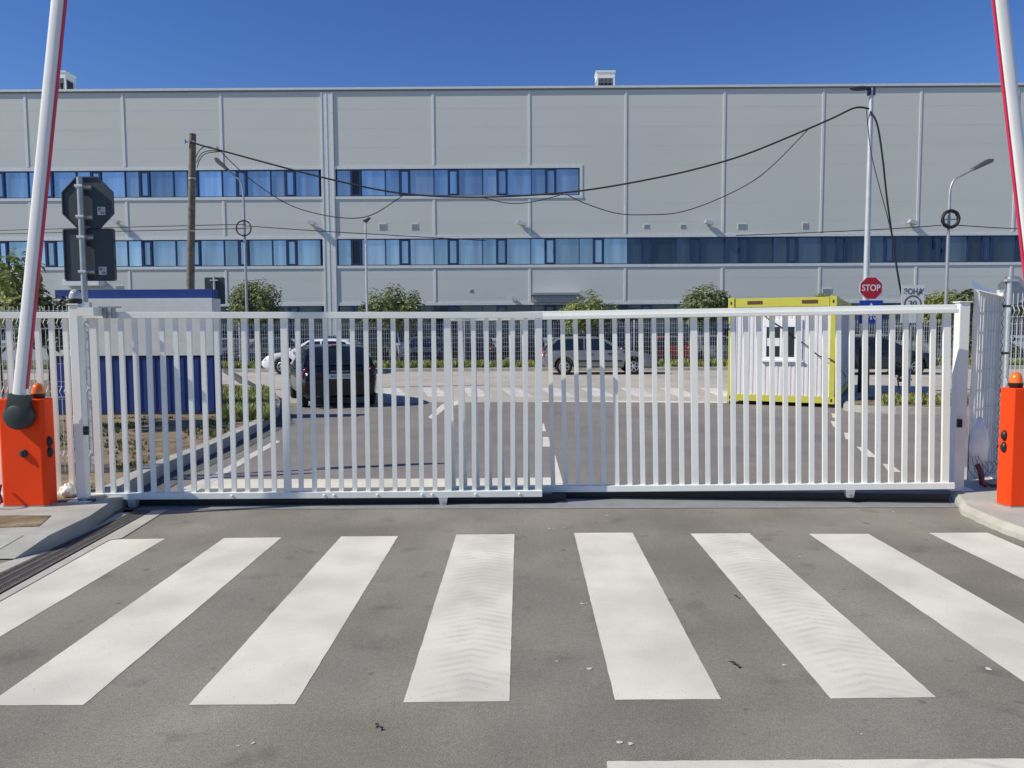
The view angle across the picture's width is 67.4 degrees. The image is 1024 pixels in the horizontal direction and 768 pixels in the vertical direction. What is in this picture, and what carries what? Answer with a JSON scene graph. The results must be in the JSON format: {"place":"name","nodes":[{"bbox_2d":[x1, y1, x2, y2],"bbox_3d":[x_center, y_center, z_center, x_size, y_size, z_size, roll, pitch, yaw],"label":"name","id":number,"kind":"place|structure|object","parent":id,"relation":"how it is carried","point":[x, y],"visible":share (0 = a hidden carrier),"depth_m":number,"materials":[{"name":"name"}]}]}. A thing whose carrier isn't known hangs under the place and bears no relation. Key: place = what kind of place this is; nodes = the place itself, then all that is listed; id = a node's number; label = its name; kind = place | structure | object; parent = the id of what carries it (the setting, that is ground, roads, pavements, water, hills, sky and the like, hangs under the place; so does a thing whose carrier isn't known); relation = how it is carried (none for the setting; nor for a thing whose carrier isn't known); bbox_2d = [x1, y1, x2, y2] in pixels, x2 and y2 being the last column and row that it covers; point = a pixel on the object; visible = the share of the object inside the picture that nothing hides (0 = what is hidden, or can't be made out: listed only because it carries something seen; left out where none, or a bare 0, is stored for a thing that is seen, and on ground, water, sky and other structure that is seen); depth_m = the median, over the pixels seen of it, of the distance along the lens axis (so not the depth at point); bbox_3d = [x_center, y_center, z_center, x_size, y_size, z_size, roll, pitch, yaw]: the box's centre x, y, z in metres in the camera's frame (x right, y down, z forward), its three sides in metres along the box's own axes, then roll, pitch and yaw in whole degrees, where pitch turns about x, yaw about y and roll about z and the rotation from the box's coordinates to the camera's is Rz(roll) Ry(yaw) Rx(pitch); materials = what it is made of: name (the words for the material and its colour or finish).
{"place":"outdoors","nodes":[
{"label":"outdoors","id":0,"kind":"place"},
{"bbox_2d":[0,489,137,558],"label":"pavement","id":1,"kind":"structure","parent":0,"point":[64,521],"depth_m":6.61,"materials":[{"name":"concrete"}]},
{"bbox_2d":[0,535,22,547],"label":"paving slabs","id":2,"kind":"structure","parent":1,"relation":"on","point":[5,540],"depth_m":6.09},
{"bbox_2d":[0,515,50,526],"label":"soil patch","id":3,"kind":"object","parent":1,"relation":"on","point":[19,520],"visible":1,"depth_m":6.60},
{"bbox_2d":[0,0,66,506],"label":"barrier","id":4,"kind":"object","parent":1,"relation":"on","point":[27,450],"visible":1,"depth_m":6.95,"materials":[{"name":"metal"}]},
{"bbox_2d":[66,304,121,502],"bbox_3d":[-4.032,0.175,7.409,0.533,1.884,0.299,-3,5,-34],"label":"gate post","id":5,"kind":"object","parent":1,"relation":"on","point":[77,312],"visible":0.93,"depth_m":7.31,"materials":[{"name":"metal"}]},
{"bbox_2d":[68,289,81,303],"bbox_3d":[-4.136,-0.829,7.272,0.118,0.138,0.118,0,4,1],"label":"beacon","id":6,"kind":"object","parent":5,"relation":"on","point":[75,296],"visible":1,"depth_m":7.23,"materials":[{"name":"white plastic"}]},
{"bbox_2d":[2,380,252,500],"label":"verge","id":7,"kind":"structure","parent":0,"point":[158,438],"depth_m":11.56,"materials":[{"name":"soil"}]},
{"bbox_2d":[0,247,58,398],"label":"tree","id":8,"kind":"object","parent":7,"relation":"on","point":[11,281],"visible":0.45,"depth_m":12.49,"materials":[{"name":"green plant"}]},
{"bbox_2d":[13,294,69,397],"bbox_3d":[-7.418,-0.317,12.273,1.037,2.255,1.036,-3,5,-35],"label":"tree","id":9,"kind":"object","parent":7,"relation":"on","point":[59,323],"visible":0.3,"depth_m":12.12,"materials":[{"name":"green plant"}]},
{"bbox_2d":[0,302,94,472],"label":"fence","id":10,"kind":"object","parent":7,"relation":"on","point":[87,363],"visible":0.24,"depth_m":8.68,"materials":[{"name":"metal"}]},
{"bbox_2d":[58,482,76,497],"bbox_3d":[-4.343,1.042,7.512,0.178,0.164,0.148,0,4,1],"label":"plastic bag","id":11,"kind":"object","parent":7,"relation":"on","point":[68,489],"visible":0.99,"depth_m":7.47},
{"bbox_2d":[61,176,116,469],"bbox_3d":[-4.877,-0.688,8.893,0.602,3.385,0.108,0,4,1],"label":"sign post","id":12,"kind":"object","parent":7,"relation":"on","point":[89,242],"visible":0.98,"depth_m":8.85,"materials":[{"name":"metal"}]},
{"bbox_2d":[47,289,222,414],"bbox_3d":[-7.361,-0.628,15.048,3.242,2.421,0.440,0,4,1],"label":"kiosk","id":13,"kind":"object","parent":7,"relation":"on","point":[170,300],"visible":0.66,"depth_m":14.86,"materials":[{"name":"metal"}]},
{"bbox_2d":[184,133,195,288],"bbox_3d":[-9.179,-3.481,21.909,0.564,7.173,0.259,0,4,1],"label":"utility pole","id":14,"kind":"object","parent":7,"relation":"on","point":[190,277],"visible":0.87,"depth_m":21.75,"materials":[{"name":"brown wood"}]},
{"bbox_2d":[190,106,868,197],"bbox_3d":[0.166,-6.194,20.913,18.466,2.190,0.067,0,4,4],"label":"cable","id":15,"kind":"object","parent":14,"relation":"attached to","point":[534,194],"visible":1,"depth_m":20.95,"materials":[{"name":"rubber"}]},
{"bbox_2d":[216,146,402,218],"bbox_3d":[-5.663,-5.651,21.470,5.307,2.065,0.025,0,4,4],"label":"wire","id":16,"kind":"object","parent":15,"relation":"hanging from","point":[305,210],"visible":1,"depth_m":21.52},
{"bbox_2d":[566,130,807,214],"bbox_3d":[4.684,-5.694,20.799,6.452,2.188,0.028,0,4,4],"label":"wire","id":17,"kind":"object","parent":15,"relation":"hanging from","point":[698,206],"visible":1,"depth_m":20.83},
{"bbox_2d":[205,276,225,303],"bbox_3d":[-7.344,-1.179,19.056,0.500,2.953,0.075,0,4,1],"label":"sign post","id":18,"kind":"object","parent":7,"relation":"on","point":[216,283],"visible":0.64,"depth_m":18.99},
{"bbox_2d":[221,384,276,420],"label":"grass","id":19,"kind":"structure","parent":7,"relation":"on","point":[251,403],"depth_m":15.12,"materials":[{"name":"green plant"}]},
{"bbox_2d":[3,358,699,363],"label":"parking lot","id":20,"kind":"structure","parent":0,"point":[454,359],"depth_m":45.36,"materials":[{"name":"asphalt"}]},
{"bbox_2d":[221,338,240,361],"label":"parked car","id":21,"kind":"object","parent":20,"relation":"on","point":[224,349],"visible":0.16,"depth_m":37.52,"materials":[{"name":"grey paint"}]},
{"bbox_2d":[226,277,284,360],"bbox_3d":[-11.564,-2.781,34.921,2.485,4.010,2.782,0,4,1],"label":"tree","id":22,"kind":"object","parent":20,"relation":"on","point":[258,293],"visible":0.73,"depth_m":34.27,"materials":[{"name":"green plant"}]},
{"bbox_2d":[241,337,294,362],"bbox_3d":[-11.771,-1.573,37.424,1.760,1.442,4.462,0,4,1],"label":"parked car","id":23,"kind":"object","parent":20,"relation":"on","point":[277,347],"visible":0.21,"depth_m":36.52,"materials":[{"name":"blue paint"}]},
{"bbox_2d":[348,327,397,361],"bbox_3d":[-6.770,-1.831,37.538,1.850,1.892,4.712,0,4,0],"label":"parked car","id":24,"kind":"object","parent":20,"relation":"on","point":[387,342],"visible":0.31,"depth_m":35.25,"materials":[{"name":"grey paint"}]},
{"bbox_2d":[356,283,426,335],"bbox_3d":[-5.393,-2.699,34.780,3.154,3.806,3.196,0,4,1],"label":"tree","id":25,"kind":"object","parent":20,"relation":"on","point":[401,305],"visible":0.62,"depth_m":34.41,"materials":[{"name":"green plant"}]},
{"bbox_2d":[396,329,410,361],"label":"parked car","id":26,"kind":"object","parent":20,"relation":"on","point":[399,343],"visible":0.11,"depth_m":41.14,"materials":[{"name":"white paint"}]},
{"bbox_2d":[402,336,443,361],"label":"parked car","id":27,"kind":"object","parent":20,"relation":"on","point":[427,340],"visible":0.51,"depth_m":36.20,"materials":[{"name":"grey paint"}]},
{"bbox_2d":[457,337,496,360],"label":"parked car","id":28,"kind":"object","parent":20,"relation":"on","point":[480,355],"visible":0.45,"depth_m":35.59,"materials":[{"name":"blue paint"}]},
{"bbox_2d":[3,319,1023,362],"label":"fence","id":29,"kind":"object","parent":20,"relation":"on","point":[558,328],"visible":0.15,"depth_m":33.95,"materials":[{"name":"metal"}]},
{"bbox_2d":[515,335,545,361],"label":"parked car","id":30,"kind":"object","parent":20,"relation":"on","point":[531,343],"visible":0.28,"depth_m":35.29,"materials":[{"name":"black paint"}]},
{"bbox_2d":[557,289,621,334],"bbox_3d":[3.627,-2.550,34.541,3.066,3.455,2.496,-1,4,-16],"label":"tree","id":31,"kind":"object","parent":20,"relation":"on","point":[590,304],"visible":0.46,"depth_m":34.16,"materials":[{"name":"green plant"}]},
{"bbox_2d":[604,326,650,357],"bbox_3d":[5.324,-1.847,36.898,1.850,1.892,4.712,0,4,-2],"label":"parked car","id":32,"kind":"object","parent":20,"relation":"on","point":[646,347],"visible":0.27,"depth_m":34.59,"materials":[{"name":"black paint"}]},
{"bbox_2d":[649,336,689,360],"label":"parked car","id":33,"kind":"object","parent":20,"relation":"on","point":[660,355],"visible":0.38,"depth_m":35.23,"materials":[{"name":"red paint"}]},
{"bbox_2d":[676,282,730,330],"bbox_3d":[8.796,-2.723,34.597,2.623,3.738,2.554,0,4,1],"label":"tree","id":34,"kind":"object","parent":20,"relation":"on","point":[701,300],"visible":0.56,"depth_m":34.27,"materials":[{"name":"green plant"}]},
{"bbox_2d":[688,335,727,360],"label":"parked car","id":35,"kind":"object","parent":20,"relation":"on","point":[712,338],"visible":0.34,"depth_m":36.41,"materials":[{"name":"grey paint"}]},
{"bbox_2d":[888,324,953,357],"bbox_3d":[20.028,-1.944,37.237,1.850,1.892,4.712,0,4,2],"label":"parked car","id":36,"kind":"object","parent":20,"relation":"on","point":[924,342],"visible":0.13,"depth_m":35.99,"materials":[{"name":"grey paint"}]},
{"bbox_2d":[915,289,957,357],"bbox_3d":[19.062,-2.583,34.592,2.365,3.358,2.284,3,5,38],"label":"tree","id":37,"kind":"object","parent":20,"relation":"on","point":[937,298],"visible":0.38,"depth_m":34.15,"materials":[{"name":"green plant"}]},
{"bbox_2d":[502,335,515,359],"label":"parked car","id":38,"kind":"object","parent":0,"point":[504,355],"visible":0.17,"depth_m":41.86,"materials":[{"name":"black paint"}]},
{"bbox_2d":[0,507,1023,767],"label":"road","id":39,"kind":"structure","parent":0,"point":[562,707],"depth_m":4.03,"materials":[{"name":"asphalt"}]},
{"bbox_2d":[0,509,135,571],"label":"gutter","id":40,"kind":"object","parent":39,"relation":"on","point":[7,565],"visible":0.8,"depth_m":6.00,"materials":[{"name":"concrete"}]},
{"bbox_2d":[0,509,149,593],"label":"trench drain","id":41,"kind":"object","parent":39,"relation":"on","point":[13,576],"visible":1,"depth_m":6.01,"materials":[{"name":"metal"}]},
{"bbox_2d":[0,539,163,635],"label":"zebra stripe","id":42,"kind":"object","parent":39,"relation":"on","point":[26,603],"visible":1,"depth_m":5.38,"materials":[{"name":"paint"}]},
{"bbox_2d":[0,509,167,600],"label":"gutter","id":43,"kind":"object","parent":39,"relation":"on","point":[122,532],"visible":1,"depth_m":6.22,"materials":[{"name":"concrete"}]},
{"bbox_2d":[0,537,280,704],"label":"zebra stripe","id":44,"kind":"object","parent":39,"relation":"on","point":[87,667],"visible":1,"depth_m":4.46,"materials":[{"name":"paint"}]},
{"bbox_2d":[189,536,397,704],"bbox_3d":[-1.235,1.392,5.040,0.511,0.001,2.931,0,4,1],"label":"zebra stripe","id":45,"kind":"object","parent":39,"relation":"on","point":[278,655],"visible":1,"depth_m":4.43,"materials":[{"name":"paint"}]},
{"bbox_2d":[403,534,514,701],"bbox_3d":[-0.244,1.385,5.069,0.500,0.001,2.959,0,4,1],"label":"zebra stripe","id":46,"kind":"object","parent":39,"relation":"on","point":[464,654],"visible":1,"depth_m":4.46,"materials":[{"name":"paint"}]},
{"bbox_2d":[138,495,957,508],"bbox_3d":[0.495,1.190,7.743,8.900,0.001,0.550,0,4,1],"label":"threshold","id":47,"kind":"object","parent":39,"relation":"on","point":[606,503],"visible":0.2,"depth_m":7.59,"materials":[{"name":"concrete"}]},
{"bbox_2d":[127,491,950,505],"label":"gate track","id":48,"kind":"structure","parent":47,"relation":"on","point":[557,497],"depth_m":7.72,"materials":[{"name":"metal"}]},
{"bbox_2d":[0,312,542,506],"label":"sliding gate","id":49,"kind":"structure","parent":48,"relation":"on","point":[133,499],"depth_m":7.56,"materials":[{"name":"metal"}]},
{"bbox_2d":[451,304,958,497],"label":"sliding gate","id":50,"kind":"structure","parent":48,"relation":"on","point":[849,487],"depth_m":7.68,"materials":[{"name":"metal"}]},
{"bbox_2d":[574,533,720,699],"bbox_3d":[0.757,1.378,5.092,0.514,0.001,2.977,0,4,1],"label":"zebra stripe","id":51,"kind":"object","parent":39,"relation":"on","point":[649,651],"visible":1,"depth_m":4.48,"materials":[{"name":"paint"}]},
{"bbox_2d":[691,533,935,697],"bbox_3d":[1.760,1.374,5.074,0.515,0.001,2.937,0,4,1],"label":"zebra stripe","id":52,"kind":"object","parent":39,"relation":"on","point":[834,651],"visible":1,"depth_m":4.48,"materials":[{"name":"paint"}]},
{"bbox_2d":[607,758,1023,767],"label":"stop line","id":53,"kind":"object","parent":39,"relation":"on","point":[951,763],"visible":1,"depth_m":3.07,"materials":[{"name":"paint"}]},
{"bbox_2d":[810,534,1023,680],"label":"zebra stripe","id":54,"kind":"object","parent":39,"relation":"on","point":[993,633],"visible":1,"depth_m":4.93,"materials":[{"name":"paint"}]},
{"bbox_2d":[930,533,1023,578],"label":"zebra stripe","id":55,"kind":"object","parent":39,"relation":"on","point":[1000,553],"visible":1,"depth_m":6.05,"materials":[{"name":"paint"}]},
{"bbox_2d":[0,0,1023,89],"label":"sky","id":56,"kind":"structure","parent":0,"point":[108,44],"materials":[{"name":"blue"}]},
{"bbox_2d":[2,365,1023,373],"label":"verge","id":57,"kind":"structure","parent":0,"point":[415,369],"depth_m":32.15,"materials":[{"name":"concrete"}]},
{"bbox_2d":[214,157,251,364],"bbox_3d":[-11.916,-5.180,33.150,1.528,9.010,0.268,0,4,1],"label":"street lamp","id":58,"kind":"object","parent":57,"relation":"on","point":[226,168],"visible":0.98,"depth_m":33.06,"materials":[{"name":"metal"}]},
{"bbox_2d":[0,224,245,230],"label":"street wire","id":59,"kind":"object","parent":58,"relation":"attached to","point":[135,226],"visible":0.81,"depth_m":32.87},
{"bbox_2d":[0,228,245,233],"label":"street wire","id":60,"kind":"object","parent":58,"relation":"attached to","point":[132,230],"visible":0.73,"depth_m":32.85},
{"bbox_2d":[248,226,485,240],"bbox_3d":[-6.236,-6.427,32.750,10.296,0.732,0.034,0,4,1],"label":"street wire","id":61,"kind":"object","parent":58,"relation":"attached to","point":[365,233],"visible":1,"depth_m":32.74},
{"bbox_2d":[363,217,370,331],"bbox_3d":[-6.194,-3.919,33.078,0.320,6.448,0.160,0,4,1],"label":"street lamp","id":62,"kind":"object","parent":57,"relation":"on","point":[365,221],"visible":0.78,"depth_m":32.97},
{"bbox_2d":[3,357,1023,369],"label":"grass","id":63,"kind":"structure","parent":0,"point":[493,363],"depth_m":32.81,"materials":[{"name":"green plant"}]},
{"bbox_2d":[4,369,1023,402],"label":"street","id":64,"kind":"structure","parent":0,"point":[400,380],"depth_m":24.53,"materials":[{"name":"asphalt"}]},
{"bbox_2d":[262,339,370,373],"bbox_3d":[-7.938,-1.143,31.289,4.062,1.412,2.030,0,4,3],"label":"parked car","id":65,"kind":"object","parent":64,"relation":"on","point":[277,360],"visible":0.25,"depth_m":30.54,"materials":[{"name":"white paint"}]},
{"bbox_2d":[289,344,376,406],"bbox_3d":[-4.543,-0.296,19.092,2.030,1.412,4.078,-2,4,-20],"label":"parked car","id":66,"kind":"object","parent":64,"relation":"on","point":[332,368],"visible":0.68,"depth_m":17.36,"materials":[{"name":"black paint"}]},
{"bbox_2d":[542,388,574,396],"bbox_3d":[1.242,0.221,21.401,0.590,0.001,3.168,-1,4,-4],"label":"zebra stripe","id":67,"kind":"object","parent":64,"relation":"on","point":[557,392],"visible":0.65,"depth_m":21.20,"materials":[{"name":"paint"}]},
{"bbox_2d":[542,335,657,374],"bbox_3d":[3.353,-1.171,30.157,4.462,1.517,2.040,0,4,1],"label":"parked car","id":68,"kind":"object","parent":64,"relation":"on","point":[595,354],"visible":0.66,"depth_m":29.34,"materials":[{"name":"silver paint"}]},
{"bbox_2d":[727,296,850,407],"bbox_3d":[7.313,-0.913,19.791,2.303,2.433,5.930,2,5,27],"label":"container cabin","id":69,"kind":"object","parent":64,"relation":"on","point":[786,302],"visible":0.48,"depth_m":17.21,"materials":[{"name":"metal"}]},
{"bbox_2d":[762,319,802,361],"bbox_3d":[6.037,-0.970,17.150,0.892,0.946,0.086,2,5,27],"label":"window","id":70,"kind":"structure","parent":69,"relation":"in","point":[791,322],"depth_m":17.18,"materials":[{"name":"white plastic"}]},
{"bbox_2d":[854,336,937,374],"bbox_3d":[13.752,-1.099,29.141,4.062,1.412,2.030,0,4,1],"label":"parked car","id":71,"kind":"object","parent":64,"relation":"on","point":[898,354],"visible":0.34,"depth_m":28.32,"materials":[{"name":"grey paint"}]},
{"bbox_2d":[900,285,924,388],"bbox_3d":[10.327,-1.204,19.883,0.583,2.690,0.080,0,4,1],"label":"zone sign","id":72,"kind":"object","parent":64,"relation":"on","point":[912,294],"visible":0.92,"depth_m":19.78,"materials":[{"name":"metal"}]},
{"bbox_2d":[941,159,993,303],"bbox_3d":[15.898,-4.055,27.069,1.780,7.587,0.297,0,4,-3],"label":"street lamp","id":73,"kind":"object","parent":64,"relation":"on","point":[949,211],"visible":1,"depth_m":26.90,"materials":[{"name":"metal"}]},
{"bbox_2d":[736,225,941,235],"bbox_3d":[11.548,-5.448,27.255,7.029,0.268,0.034,0,4,6],"label":"street wire","id":74,"kind":"object","parent":73,"relation":"attached to","point":[838,231],"visible":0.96,"depth_m":27.25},
{"bbox_2d":[164,401,968,494],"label":"road","id":75,"kind":"structure","parent":0,"point":[427,425],"depth_m":11.56,"materials":[{"name":"asphalt"}]},
{"bbox_2d":[4,379,279,500],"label":"kerb","id":76,"kind":"structure","parent":75,"relation":"on","point":[186,456],"depth_m":10.00,"materials":[{"name":"concrete"}]},
{"bbox_2d":[113,414,294,512],"bbox_3d":[-4.178,0.932,11.677,0.509,0.001,8.682,-1,4,-5],"label":"gutter","id":77,"kind":"object","parent":75,"relation":"on","point":[213,460],"visible":0.42,"depth_m":10.17,"materials":[{"name":"concrete"}]},
{"bbox_2d":[184,440,279,491],"bbox_3d":[-3.616,1.031,10.277,0.155,0.001,3.933,-1,4,-3],"label":"edge line","id":78,"kind":"object","parent":75,"relation":"on","point":[213,477],"visible":0.6,"depth_m":9.58,"materials":[{"name":"paint"}]},
{"bbox_2d":[184,477,562,488],"bbox_3d":[-1.547,1.129,8.772,4.243,0.001,0.546,0,4,0],"label":"stop line","id":79,"kind":"object","parent":75,"relation":"on","point":[335,483],"visible":0.51,"depth_m":8.76,"materials":[{"name":"paint"}]},
{"bbox_2d":[542,401,726,402],"bbox_3d":[2.848,0.424,18.421,4.565,0.001,0.336,0,4,6],"label":"give way line","id":80,"kind":"object","parent":75,"relation":"on","point":[644,401],"visible":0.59,"depth_m":18.43,"materials":[{"name":"paint"}]},
{"bbox_2d":[843,395,968,414],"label":"kerb","id":81,"kind":"structure","parent":75,"relation":"on","point":[897,410],"depth_m":15.61,"materials":[{"name":"concrete"}]},
{"bbox_2d":[854,396,968,406],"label":"verge","id":82,"kind":"structure","parent":81,"relation":"on","point":[871,400],"depth_m":16.43,"materials":[{"name":"plant"}]},
{"bbox_2d":[849,86,875,392],"bbox_3d":[9.257,-3.801,20.479,0.730,8.077,0.300,0,4,1],"label":"street lamp","id":83,"kind":"object","parent":82,"relation":"on","point":[871,92],"visible":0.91,"depth_m":20.37,"materials":[{"name":"metal"}]},
{"bbox_2d":[859,277,881,298],"bbox_3d":[9.539,-2.552,20.430,0.596,0.596,0.068,0,4,1],"label":"stop sign","id":84,"kind":"object","parent":83,"relation":"attached to","point":[870,287],"visible":1,"depth_m":20.40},
{"bbox_2d":[859,300,882,323],"bbox_3d":[9.560,-1.917,20.451,0.620,0.620,0.020,0,4,1],"label":"crossing sign","id":85,"kind":"object","parent":83,"relation":"attached to","point":[871,318],"visible":0.56,"depth_m":20.44,"materials":[{"name":"blue metal"}]},
{"bbox_2d":[870,111,909,333],"bbox_3d":[9.868,-4.160,20.042,1.143,5.977,0.061,2,5,33],"label":"drop cable","id":86,"kind":"object","parent":83,"relation":"attached to","point":[886,194],"visible":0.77,"depth_m":20.02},
{"bbox_2d":[881,391,968,404],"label":"grass","id":87,"kind":"structure","parent":82,"relation":"on","point":[898,398],"depth_m":16.09,"materials":[{"name":"green plant"}]},
{"bbox_2d":[949,289,1023,356],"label":"tree","id":88,"kind":"object","parent":82,"relation":"on","point":[962,296],"visible":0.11,"depth_m":15.71,"materials":[{"name":"green plant"}]},
{"bbox_2d":[951,467,1023,540],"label":"pavement","id":89,"kind":"structure","parent":0,"point":[977,504],"depth_m":6.98,"materials":[{"name":"concrete"}]},
{"bbox_2d":[947,301,972,490],"bbox_3d":[4.524,0.119,7.769,0.224,1.899,0.224,0,4,1],"label":"gate post","id":90,"kind":"object","parent":89,"relation":"on","point":[959,393],"visible":0.93,"depth_m":7.73,"materials":[{"name":"metal"}]},
{"bbox_2d":[975,463,996,486],"bbox_3d":[5.003,0.934,7.904,0.519,0.252,0.091,-1,4,-10],"label":"cable bundle","id":91,"kind":"object","parent":89,"relation":"on","point":[982,482],"visible":0.75,"depth_m":7.84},
{"bbox_2d":[967,279,1010,479],"bbox_3d":[5.036,-0.032,8.145,0.606,2.143,0.110,-3,5,-30],"label":"wrapped panel","id":92,"kind":"object","parent":89,"relation":"on","point":[988,343],"visible":0.81,"depth_m":8.12,"materials":[{"name":"plastic"}]},
{"bbox_2d":[969,417,989,469],"bbox_3d":[4.842,0.613,7.961,0.209,0.566,0.148,0,4,1],"label":"plastic bag","id":93,"kind":"object","parent":92,"relation":"hanging from","point":[979,442],"visible":0.98,"depth_m":7.92,"materials":[{"name":"plastic"}]},
{"bbox_2d":[991,0,1023,507],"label":"barrier","id":94,"kind":"object","parent":89,"relation":"on","point":[1010,483],"visible":1,"depth_m":6.74,"materials":[{"name":"metal"}]},
{"bbox_2d":[997,290,1023,386],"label":"fence","id":95,"kind":"object","parent":89,"relation":"on","point":[1012,323],"visible":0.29,"depth_m":8.66,"materials":[{"name":"metal"}]},
{"label":"side yard","id":96,"kind":"structure","parent":0,"visible":0},
{"bbox_2d":[997,276,1023,386],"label":"sign post","id":97,"kind":"object","parent":96,"relation":"on","point":[1010,285],"visible":0.69,"depth_m":10.89,"materials":[{"name":"metal"}]},
{"label":"ground","id":98,"kind":"structure","parent":0,"visible":0},
{"bbox_2d":[0,83,1023,359],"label":"factory hall","id":99,"kind":"structure","parent":98,"relation":"on","point":[642,251],"depth_m":47.29,"materials":[{"name":"grey metal"}]},
{"bbox_2d":[59,70,76,88],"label":"roof ventilator","id":100,"kind":"object","parent":99,"relation":"on","point":[67,80],"visible":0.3,"depth_m":52.58,"materials":[{"name":"metal"}]},
{"bbox_2d":[0,166,322,200],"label":"ribbon window","id":101,"kind":"structure","parent":99,"relation":"in","point":[127,183],"depth_m":47.42,"materials":[{"name":"glass"}]},
{"bbox_2d":[0,236,323,269],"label":"ribbon window","id":102,"kind":"structure","parent":99,"relation":"in","point":[275,252],"depth_m":47.71,"materials":[{"name":"glass"}]},
{"bbox_2d":[0,303,324,342],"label":"ribbon window","id":103,"kind":"structure","parent":99,"relation":"in","point":[289,307],"depth_m":47.99,"materials":[{"name":"glass"}]},
{"bbox_2d":[334,165,582,198],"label":"ribbon window","id":104,"kind":"structure","parent":99,"relation":"in","point":[442,180],"depth_m":47.33,"materials":[{"name":"glass"}]},
{"bbox_2d":[594,70,615,85],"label":"roof ventilator","id":105,"kind":"object","parent":99,"relation":"on","point":[604,77],"visible":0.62,"depth_m":52.00,"materials":[{"name":"metal"}]},
{"bbox_2d":[336,232,1021,268],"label":"ribbon window","id":106,"kind":"structure","parent":99,"relation":"in","point":[984,248],"depth_m":47.55,"materials":[{"name":"glass"}]},
{"bbox_2d":[337,299,1023,340],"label":"ribbon window","id":107,"kind":"structure","parent":99,"relation":"in","point":[622,305],"depth_m":47.88,"materials":[{"name":"glass"}]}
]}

